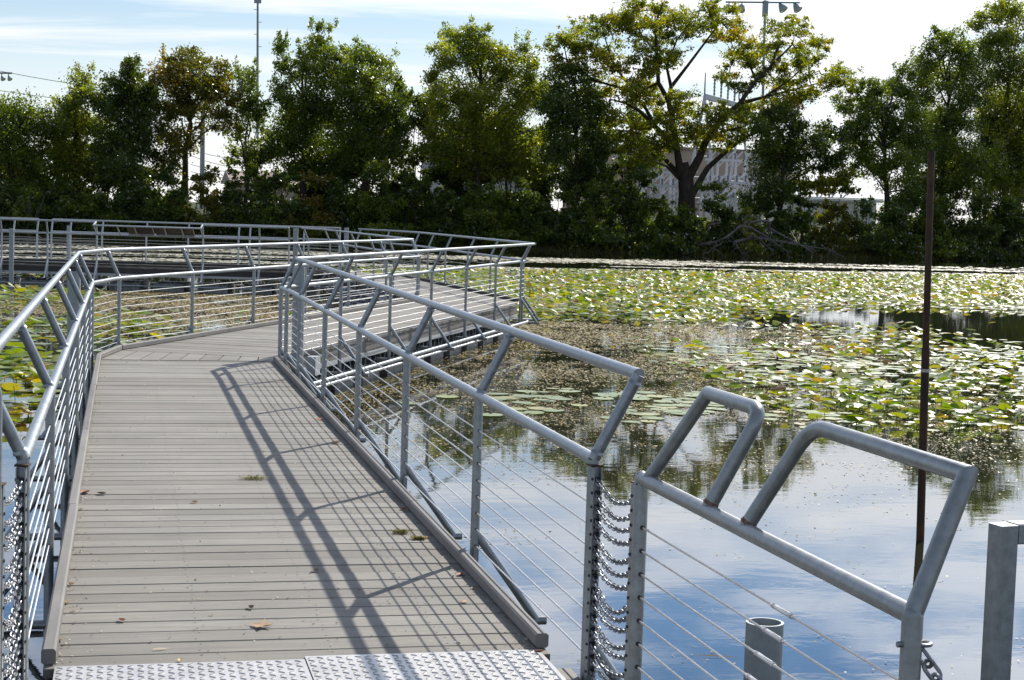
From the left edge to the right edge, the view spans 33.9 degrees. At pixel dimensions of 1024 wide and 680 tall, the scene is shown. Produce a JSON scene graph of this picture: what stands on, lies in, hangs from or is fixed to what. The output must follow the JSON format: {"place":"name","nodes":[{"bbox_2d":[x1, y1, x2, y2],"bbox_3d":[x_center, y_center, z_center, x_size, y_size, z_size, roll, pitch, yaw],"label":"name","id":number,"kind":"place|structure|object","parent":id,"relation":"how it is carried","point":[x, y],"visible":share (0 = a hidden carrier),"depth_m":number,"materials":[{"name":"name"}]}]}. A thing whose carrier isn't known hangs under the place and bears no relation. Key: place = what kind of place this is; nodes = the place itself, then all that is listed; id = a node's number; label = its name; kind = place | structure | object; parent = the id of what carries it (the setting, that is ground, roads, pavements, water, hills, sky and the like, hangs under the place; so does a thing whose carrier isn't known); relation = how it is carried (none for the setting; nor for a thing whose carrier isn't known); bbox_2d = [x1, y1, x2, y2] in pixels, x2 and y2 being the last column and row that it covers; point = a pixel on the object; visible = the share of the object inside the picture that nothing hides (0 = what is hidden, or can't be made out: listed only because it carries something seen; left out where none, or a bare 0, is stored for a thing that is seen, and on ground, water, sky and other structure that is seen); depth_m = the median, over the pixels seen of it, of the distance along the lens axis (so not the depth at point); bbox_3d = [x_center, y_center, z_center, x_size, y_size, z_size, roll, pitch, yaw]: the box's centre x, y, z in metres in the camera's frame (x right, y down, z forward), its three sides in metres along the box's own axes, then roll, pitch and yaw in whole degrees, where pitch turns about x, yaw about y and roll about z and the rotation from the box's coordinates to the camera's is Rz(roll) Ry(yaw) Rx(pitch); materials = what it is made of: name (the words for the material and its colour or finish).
{"place":"outdoors","nodes":[
{"label":"outdoors","id":0,"kind":"place"},
{"bbox_2d":[0,236,1023,679],"bbox_3d":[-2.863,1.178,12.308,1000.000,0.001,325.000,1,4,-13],"label":"water","id":1,"kind":"structure","parent":0,"point":[872,534],"depth_m":14.60,"materials":[{"name":"blue liquid"}]},
{"bbox_2d":[9,228,13,288],"bbox_3d":[-11.997,-1.344,40.264,0.112,2.657,0.112,1,4,-13],"label":"mooring pile","id":2,"kind":"object","parent":1,"relation":"in","point":[11,255],"visible":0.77,"depth_m":40.17,"materials":[{"name":"metal"}]},
{"bbox_2d":[67,271,80,409],"bbox_3d":[-4.555,0.622,17.432,0.132,2.665,0.132,1,4,-13],"label":"mooring pile","id":3,"kind":"object","parent":1,"relation":"in","point":[73,300],"visible":0.3,"depth_m":17.31,"materials":[{"name":"metal"}]},
{"bbox_2d":[0,258,384,295],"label":"walkway section","id":4,"kind":"object","parent":1,"relation":"on","point":[28,266],"visible":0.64,"depth_m":41.05,"materials":[{"name":"black wood"}]},
{"bbox_2d":[0,218,98,279],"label":"cable railing","id":5,"kind":"object","parent":4,"relation":"attached to","point":[47,258],"visible":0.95,"depth_m":40.66,"materials":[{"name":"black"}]},
{"bbox_2d":[92,221,203,270],"bbox_3d":[-8.773,-2.252,40.561,2.602,1.156,0.476,2,4,-2],"label":"cable railing","id":6,"kind":"object","parent":4,"relation":"attached to","point":[180,232],"visible":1,"depth_m":40.56,"materials":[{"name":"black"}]},
{"bbox_2d":[50,219,340,281],"bbox_3d":[-8.056,-2.260,42.877,7.329,1.450,0.181,2,4,-2],"label":"cable railing","id":7,"kind":"object","parent":4,"relation":"attached to","point":[146,243],"visible":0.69,"depth_m":42.81,"materials":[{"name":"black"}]},
{"bbox_2d":[199,224,289,285],"bbox_3d":[-6.462,-2.048,40.744,2.125,1.450,0.515,2,4,-2],"label":"cable railing","id":8,"kind":"object","parent":4,"relation":"attached to","point":[258,258],"visible":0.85,"depth_m":40.80,"materials":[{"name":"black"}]},
{"bbox_2d":[41,354,549,679],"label":"walkway section","id":9,"kind":"object","parent":1,"relation":"on","point":[351,521],"visible":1,"depth_m":8.03,"materials":[{"name":"grey wood"}]},
{"bbox_2d":[0,249,115,679],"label":"cable railing","id":10,"kind":"object","parent":9,"relation":"attached to","point":[81,370],"visible":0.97,"depth_m":8.47,"materials":[{"name":"metal"}]},
{"bbox_2d":[0,463,30,679],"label":"chain curtain","id":11,"kind":"object","parent":10,"relation":"hanging from","point":[16,537],"visible":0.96,"depth_m":5.42,"materials":[{"name":"metal"}]},
{"bbox_2d":[56,361,533,662],"bbox_3d":[-2.014,0.677,11.534,1.730,0.013,11.305,1,4,-13],"label":"deck grit","id":12,"kind":"object","parent":9,"relation":"on","point":[264,566],"visible":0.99,"depth_m":7.38,"materials":[{"name":"grey"}]},
{"bbox_2d":[278,257,644,679],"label":"cable railing","id":13,"kind":"object","parent":9,"relation":"attached to","point":[595,453],"visible":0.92,"depth_m":7.99,"materials":[{"name":"metal"}]},
{"bbox_2d":[584,463,637,679],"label":"chain curtain","id":14,"kind":"object","parent":13,"relation":"hanging from","point":[593,599],"visible":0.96,"depth_m":5.80,"materials":[{"name":"metal"}]},
{"bbox_2d":[291,267,304,374],"bbox_3d":[-2.301,0.604,17.949,0.128,2.763,0.128,1,4,-13],"label":"mooring pile","id":15,"kind":"object","parent":1,"relation":"in","point":[300,279],"visible":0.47,"depth_m":17.84,"materials":[{"name":"metal"}]},
{"bbox_2d":[97,299,528,391],"bbox_3d":[-1.990,0.122,23.311,2.235,0.787,13.195,3,4,12],"label":"walkway section","id":16,"kind":"object","parent":1,"relation":"on","point":[255,342],"visible":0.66,"depth_m":21.24,"materials":[{"name":"grey wood"}]},
{"bbox_2d":[93,238,419,368],"bbox_3d":[-3.111,-0.684,24.207,0.528,1.450,12.491,3,4,12],"label":"cable railing","id":17,"kind":"object","parent":16,"relation":"attached to","point":[119,278],"visible":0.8,"depth_m":21.54,"materials":[{"name":"metal"}]},
{"bbox_2d":[282,243,539,378],"bbox_3d":[-0.990,-0.559,23.434,0.515,1.450,12.527,3,4,12],"label":"cable railing","id":18,"kind":"object","parent":16,"relation":"attached to","point":[391,275],"visible":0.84,"depth_m":22.48,"materials":[{"name":"metal"}]},
{"bbox_2d":[327,272,523,323],"bbox_3d":[-2.072,-0.770,34.998,1.794,0.787,11.563,1,5,-15],"label":"walkway section","id":19,"kind":"object","parent":1,"relation":"on","point":[444,294],"visible":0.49,"depth_m":34.13,"materials":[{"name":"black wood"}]},
{"bbox_2d":[301,227,420,301],"bbox_3d":[-3.267,-1.553,35.546,0.804,1.450,10.992,0,5,-17],"label":"cable railing","id":20,"kind":"object","parent":19,"relation":"attached to","point":[329,287],"visible":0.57,"depth_m":36.25,"materials":[{"name":"metal"}]},
{"bbox_2d":[354,228,540,320],"bbox_3d":[-1.429,-1.541,36.137,1.185,1.450,13.187,0,5,-19],"label":"cable railing","id":21,"kind":"object","parent":19,"relation":"attached to","point":[468,252],"visible":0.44,"depth_m":34.36,"materials":[{"name":"metal"}]},
{"bbox_2d":[311,668,580,679],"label":"landing platform","id":22,"kind":"structure","parent":1,"relation":"on","point":[568,673],"depth_m":5.95,"materials":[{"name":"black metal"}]},
{"bbox_2d":[0,387,2,661],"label":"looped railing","id":23,"kind":"object","parent":22,"relation":"attached to","point":[1,404],"visible":1,"depth_m":5.07,"materials":[{"name":"metal"}]},
{"bbox_2d":[53,659,311,679],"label":"tread plate","id":24,"kind":"object","parent":22,"relation":"on","point":[295,669],"visible":1,"depth_m":5.79,"materials":[{"name":"silver metal"}]},
{"bbox_2d":[305,649,565,679],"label":"tread plate","id":25,"kind":"object","parent":22,"relation":"on","point":[532,664],"visible":1,"depth_m":5.95,"materials":[{"name":"silver metal"}]},
{"bbox_2d":[627,386,978,679],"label":"looped railing","id":26,"kind":"object","parent":22,"relation":"attached to","point":[909,615],"visible":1,"depth_m":4.51,"materials":[{"name":"metal"}]},
{"bbox_2d":[921,648,942,679],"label":"slack chain","id":27,"kind":"object","parent":26,"relation":"hanging from","point":[932,663],"visible":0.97,"depth_m":3.68,"materials":[{"name":"metal"}]},
{"bbox_2d":[0,265,1023,430],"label":"lily pads","id":28,"kind":"object","parent":1,"relation":"on","point":[1003,284],"visible":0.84,"depth_m":38.03,"materials":[{"name":"green plant"}]},
{"bbox_2d":[0,287,1023,676],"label":"floating weed","id":29,"kind":"object","parent":1,"relation":"on","point":[322,303],"visible":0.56,"depth_m":26.68,"materials":[{"name":"green plant"}]},
{"bbox_2d":[0,243,1023,286],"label":"weed bands","id":30,"kind":"object","parent":1,"relation":"on","point":[629,262],"visible":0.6,"depth_m":76.60,"materials":[{"name":"green plant"}]},
{"bbox_2d":[743,617,783,679],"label":"mooring pile","id":31,"kind":"object","parent":1,"relation":"in","point":[758,639],"visible":0.88,"depth_m":5.96,"materials":[{"name":"metal"}]},
{"bbox_2d":[916,151,934,540],"bbox_3d":[2.863,0.387,11.669,0.122,3.378,0.060,2,4,6],"label":"rusty pole","id":32,"kind":"object","parent":1,"relation":"in","point":[923,429],"visible":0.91,"depth_m":11.62,"materials":[{"name":"metal"}]},
{"bbox_2d":[980,520,1023,679],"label":"metal gate","id":33,"kind":"structure","parent":1,"relation":"on","point":[1005,539],"depth_m":5.09,"materials":[{"name":"metal"}]},
{"bbox_2d":[0,200,1023,260],"bbox_3d":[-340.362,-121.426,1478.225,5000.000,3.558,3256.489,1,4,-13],"label":"ground","id":34,"kind":"structure","parent":0,"point":[193,206],"depth_m":99.10,"materials":[{"name":"green plant"}]},
{"bbox_2d":[0,179,23,232],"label":"bank shrub","id":35,"kind":"object","parent":34,"relation":"on","point":[4,197],"visible":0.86,"depth_m":92.76,"materials":[{"name":"green plant"}]},
{"bbox_2d":[0,180,64,235],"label":"bank shrub","id":36,"kind":"object","parent":34,"relation":"on","point":[17,209],"visible":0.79,"depth_m":93.11,"materials":[{"name":"green plant"}]},
{"bbox_2d":[0,86,65,203],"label":"broadleaf tree","id":37,"kind":"object","parent":34,"relation":"on","point":[21,118],"visible":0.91,"depth_m":95.25,"materials":[{"name":"green plant"}]},
{"bbox_2d":[6,177,108,231],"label":"bank shrub","id":38,"kind":"object","parent":34,"relation":"on","point":[64,195],"visible":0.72,"depth_m":93.68,"materials":[{"name":"green plant"}]},
{"bbox_2d":[27,59,116,199],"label":"broadleaf tree","id":39,"kind":"object","parent":34,"relation":"on","point":[72,119],"visible":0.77,"depth_m":96.92,"materials":[{"name":"green plant"}]},
{"bbox_2d":[53,190,134,235],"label":"bank shrub","id":40,"kind":"object","parent":34,"relation":"on","point":[95,204],"visible":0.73,"depth_m":93.83,"materials":[{"name":"green plant"}]},
{"bbox_2d":[80,52,173,196],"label":"ivy clad tree","id":41,"kind":"object","parent":34,"relation":"on","point":[133,97],"visible":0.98,"depth_m":96.23,"materials":[{"name":"green plant"}]},
{"bbox_2d":[90,177,164,232],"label":"bank shrub","id":42,"kind":"object","parent":34,"relation":"on","point":[133,202],"visible":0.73,"depth_m":94.44,"materials":[{"name":"green plant"}]},
{"bbox_2d":[132,165,199,240],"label":"bank shrub","id":43,"kind":"object","parent":34,"relation":"on","point":[180,194],"visible":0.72,"depth_m":95.03,"materials":[{"name":"green plant"}]},
{"bbox_2d":[141,42,246,204],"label":"broadleaf tree","id":44,"kind":"object","parent":34,"relation":"on","point":[206,88],"visible":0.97,"depth_m":97.28,"materials":[{"name":"green plant"}]},
{"bbox_2d":[161,162,232,239],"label":"bank shrub","id":45,"kind":"object","parent":34,"relation":"on","point":[210,179],"visible":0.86,"depth_m":95.30,"materials":[{"name":"green plant"}]},
{"bbox_2d":[191,165,269,241],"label":"bank shrub","id":46,"kind":"object","parent":34,"relation":"on","point":[233,196],"visible":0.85,"depth_m":95.55,"materials":[{"name":"green plant"}]},
{"bbox_2d":[217,55,280,218],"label":"broadleaf tree","id":47,"kind":"object","parent":34,"relation":"on","point":[245,109],"visible":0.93,"depth_m":99.33,"materials":[{"name":"green plant"}]},
{"bbox_2d":[254,0,261,203],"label":"light mast","id":48,"kind":"object","parent":34,"relation":"on","point":[257,48],"visible":0.52,"depth_m":119.66,"materials":[{"name":"grey metal"}]},
{"bbox_2d":[220,170,297,203],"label":"building","id":49,"kind":"structure","parent":34,"relation":"on","point":[226,176],"depth_m":139.06,"materials":[{"name":"grey"}]},
{"bbox_2d":[238,130,307,214],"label":"bank thicket","id":50,"kind":"object","parent":34,"relation":"on","point":[291,188],"visible":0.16,"depth_m":102.41,"materials":[{"name":"green plant"}]},
{"bbox_2d":[237,169,323,240],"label":"bank shrub","id":51,"kind":"object","parent":34,"relation":"on","point":[283,212],"visible":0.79,"depth_m":96.12,"materials":[{"name":"green plant"}]},
{"bbox_2d":[259,16,344,214],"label":"broadleaf tree","id":52,"kind":"object","parent":34,"relation":"on","point":[301,122],"visible":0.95,"depth_m":99.32,"materials":[{"name":"green plant"}]},
{"bbox_2d":[266,169,351,240],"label":"bank shrub","id":53,"kind":"object","parent":34,"relation":"on","point":[321,216],"visible":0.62,"depth_m":96.32,"materials":[{"name":"green plant"}]},
{"bbox_2d":[290,116,360,203],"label":"bank thicket","id":54,"kind":"object","parent":34,"relation":"on","point":[310,190],"visible":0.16,"depth_m":102.72,"materials":[{"name":"green plant"}]},
{"bbox_2d":[309,176,374,239],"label":"bank shrub","id":55,"kind":"object","parent":34,"relation":"on","point":[338,192],"visible":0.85,"depth_m":96.75,"materials":[{"name":"green plant"}]},
{"bbox_2d":[314,35,415,230],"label":"broadleaf tree","id":56,"kind":"object","parent":34,"relation":"on","point":[365,92],"visible":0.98,"depth_m":99.15,"materials":[{"name":"green plant"}]},
{"bbox_2d":[328,106,413,222],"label":"bank thicket","id":57,"kind":"object","parent":34,"relation":"on","point":[398,177],"visible":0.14,"depth_m":103.68,"materials":[{"name":"green plant"}]},
{"bbox_2d":[337,155,415,243],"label":"bank shrub","id":58,"kind":"object","parent":34,"relation":"on","point":[385,206],"visible":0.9,"depth_m":97.17,"materials":[{"name":"green plant"}]},
{"bbox_2d":[359,171,461,246],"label":"bank shrub","id":59,"kind":"object","parent":34,"relation":"on","point":[420,213],"visible":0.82,"depth_m":98.06,"materials":[{"name":"green plant"}]},
{"bbox_2d":[389,91,456,221],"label":"bank thicket","id":60,"kind":"object","parent":34,"relation":"on","point":[412,162],"visible":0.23,"depth_m":103.77,"materials":[{"name":"green plant"}]},
{"bbox_2d":[416,187,490,247],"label":"bank shrub","id":61,"kind":"object","parent":34,"relation":"on","point":[449,202],"visible":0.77,"depth_m":98.01,"materials":[{"name":"green plant"}]},
{"bbox_2d":[430,111,510,225],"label":"bank thicket","id":62,"kind":"object","parent":34,"relation":"on","point":[460,189],"visible":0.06,"depth_m":104.38,"materials":[{"name":"green plant"}]},
{"bbox_2d":[410,13,557,229],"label":"broadleaf tree","id":63,"kind":"object","parent":34,"relation":"on","point":[472,105],"visible":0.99,"depth_m":101.46,"materials":[{"name":"green plant"}]},
{"bbox_2d":[454,175,524,248],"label":"bank shrub","id":64,"kind":"object","parent":34,"relation":"on","point":[487,211],"visible":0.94,"depth_m":98.65,"materials":[{"name":"green plant"}]},
{"bbox_2d":[481,109,547,225],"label":"bank thicket","id":65,"kind":"object","parent":34,"relation":"on","point":[508,194],"visible":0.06,"depth_m":105.24,"materials":[{"name":"green plant"}]},
{"bbox_2d":[501,175,561,248],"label":"bank shrub","id":66,"kind":"object","parent":34,"relation":"on","point":[525,205],"visible":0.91,"depth_m":99.14,"materials":[{"name":"green plant"}]},
{"bbox_2d":[515,79,574,221],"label":"bank thicket","id":67,"kind":"object","parent":34,"relation":"on","point":[545,191],"visible":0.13,"depth_m":105.28,"materials":[{"name":"green plant"}]},
{"bbox_2d":[531,183,601,249],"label":"bank shrub","id":68,"kind":"object","parent":34,"relation":"on","point":[556,220],"visible":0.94,"depth_m":98.86,"materials":[{"name":"green plant"}]},
{"bbox_2d":[528,51,622,205],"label":"broadleaf tree","id":69,"kind":"object","parent":34,"relation":"on","point":[562,104],"visible":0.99,"depth_m":100.10,"materials":[{"name":"green plant"}]},
{"bbox_2d":[558,124,624,229],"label":"bank thicket","id":70,"kind":"object","parent":34,"relation":"on","point":[599,217],"visible":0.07,"depth_m":105.16,"materials":[{"name":"green plant"}]},
{"bbox_2d":[563,178,634,250],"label":"bank shrub","id":71,"kind":"object","parent":34,"relation":"on","point":[594,204],"visible":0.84,"depth_m":99.29,"materials":[{"name":"green plant"}]},
{"bbox_2d":[596,162,663,253],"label":"bank shrub","id":72,"kind":"object","parent":34,"relation":"on","point":[630,206],"visible":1,"depth_m":98.64,"materials":[{"name":"green plant"}]},
{"bbox_2d":[601,132,662,229],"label":"bank thicket","id":73,"kind":"object","parent":34,"relation":"on","point":[644,184],"visible":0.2,"depth_m":105.13,"materials":[{"name":"green plant"}]},
{"bbox_2d":[637,176,678,216],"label":"switchyard rack","id":74,"kind":"object","parent":34,"relation":"on","point":[673,186],"visible":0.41,"depth_m":139.83,"materials":[{"name":"metal"}]},
{"bbox_2d":[636,194,689,254],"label":"bank shrub","id":75,"kind":"object","parent":34,"relation":"on","point":[662,230],"visible":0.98,"depth_m":98.23,"materials":[{"name":"green plant"}]},
{"bbox_2d":[562,145,790,218],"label":"building","id":76,"kind":"structure","parent":34,"relation":"on","point":[687,153],"depth_m":183.58,"materials":[{"name":"grey"}]},
{"bbox_2d":[665,202,708,254],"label":"bank shrub","id":77,"kind":"object","parent":34,"relation":"on","point":[684,223],"visible":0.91,"depth_m":98.53,"materials":[{"name":"green plant"}]},
{"bbox_2d":[535,0,865,230],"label":"open crowned tree","id":78,"kind":"object","parent":34,"relation":"on","point":[632,89],"visible":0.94,"depth_m":102.34,"materials":[{"name":"green plant"}]},
{"bbox_2d":[683,179,754,255],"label":"bank shrub","id":79,"kind":"object","parent":34,"relation":"on","point":[728,216],"visible":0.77,"depth_m":99.57,"materials":[{"name":"green plant"}]},
{"bbox_2d":[697,173,753,218],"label":"switchyard rack","id":80,"kind":"object","parent":34,"relation":"on","point":[737,183],"visible":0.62,"depth_m":145.30,"materials":[{"name":"metal"}]},
{"bbox_2d":[705,151,762,218],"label":"switchyard rack","id":81,"kind":"object","parent":34,"relation":"on","point":[708,159],"visible":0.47,"depth_m":153.66,"materials":[{"name":"metal"}]},
{"bbox_2d":[719,205,768,254],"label":"bank shrub","id":82,"kind":"object","parent":34,"relation":"on","point":[758,227],"visible":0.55,"depth_m":100.20,"materials":[{"name":"green plant"}]},
{"bbox_2d":[724,0,801,224],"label":"light mast","id":83,"kind":"object","parent":34,"relation":"on","point":[797,8],"visible":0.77,"depth_m":127.96,"materials":[{"name":"grey metal"}]},
{"bbox_2d":[682,213,845,258],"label":"fallen branches","id":84,"kind":"object","parent":34,"relation":"on","point":[767,238],"visible":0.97,"depth_m":99.06,"materials":[{"name":"brown wood"}]},
{"bbox_2d":[755,206,806,256],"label":"bank shrub","id":85,"kind":"object","parent":34,"relation":"on","point":[784,227],"visible":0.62,"depth_m":101.79,"materials":[{"name":"green plant"}]},
{"bbox_2d":[734,99,860,234],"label":"broadleaf tree","id":86,"kind":"object","parent":34,"relation":"on","point":[791,150],"visible":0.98,"depth_m":102.79,"materials":[{"name":"green plant"}]},
{"bbox_2d":[773,196,831,256],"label":"bank shrub","id":87,"kind":"object","parent":34,"relation":"on","point":[802,218],"visible":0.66,"depth_m":102.71,"materials":[{"name":"green plant"}]},
{"bbox_2d":[761,197,882,225],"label":"building","id":88,"kind":"structure","parent":34,"relation":"on","point":[850,203],"depth_m":137.26,"materials":[{"name":"white"}]},
{"bbox_2d":[807,198,872,255],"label":"bank shrub","id":89,"kind":"object","parent":34,"relation":"on","point":[832,237],"visible":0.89,"depth_m":103.94,"materials":[{"name":"green plant"}]},
{"bbox_2d":[835,195,904,258],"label":"bank shrub","id":90,"kind":"object","parent":34,"relation":"on","point":[879,242],"visible":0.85,"depth_m":104.82,"materials":[{"name":"green plant"}]},
{"bbox_2d":[827,59,941,219],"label":"broadleaf tree","id":91,"kind":"object","parent":34,"relation":"on","point":[908,131],"visible":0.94,"depth_m":107.36,"materials":[{"name":"green plant"}]},
{"bbox_2d":[872,195,924,258],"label":"bank shrub","id":92,"kind":"object","parent":34,"relation":"on","point":[895,214],"visible":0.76,"depth_m":106.10,"materials":[{"name":"green plant"}]},
{"bbox_2d":[872,141,937,241],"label":"bank thicket","id":93,"kind":"object","parent":34,"relation":"on","point":[912,231],"visible":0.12,"depth_m":113.49,"materials":[{"name":"green plant"}]},
{"bbox_2d":[907,104,967,239],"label":"bank thicket","id":94,"kind":"object","parent":34,"relation":"on","point":[949,214],"visible":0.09,"depth_m":114.66,"materials":[{"name":"green plant"}]},
{"bbox_2d":[903,191,976,259],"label":"bank shrub","id":95,"kind":"object","parent":34,"relation":"on","point":[947,245],"visible":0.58,"depth_m":107.96,"materials":[{"name":"green plant"}]},
{"bbox_2d":[905,23,1002,237],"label":"broadleaf tree","id":96,"kind":"object","parent":34,"relation":"on","point":[951,119],"visible":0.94,"depth_m":110.71,"materials":[{"name":"green plant"}]},
{"bbox_2d":[945,194,1017,260],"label":"bank shrub","id":97,"kind":"object","parent":34,"relation":"on","point":[970,233],"visible":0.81,"depth_m":109.65,"materials":[{"name":"green plant"}]},
{"bbox_2d":[946,90,1023,246],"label":"bank thicket","id":98,"kind":"object","parent":34,"relation":"on","point":[984,139],"visible":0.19,"depth_m":116.39,"materials":[{"name":"green plant"}]},
{"bbox_2d":[958,0,1023,248],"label":"broadleaf tree","id":99,"kind":"object","parent":34,"relation":"on","point":[991,46],"visible":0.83,"depth_m":114.04,"materials":[{"name":"green plant"}]},
{"bbox_2d":[982,192,1023,260],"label":"bank shrub","id":100,"kind":"object","parent":34,"relation":"on","point":[1013,221],"visible":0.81,"depth_m":111.42,"materials":[{"name":"green plant"}]},
{"bbox_2d":[0,0,1023,225],"label":"sky","id":101,"kind":"structure","parent":0,"point":[42,39],"materials":[{"name":"white"}]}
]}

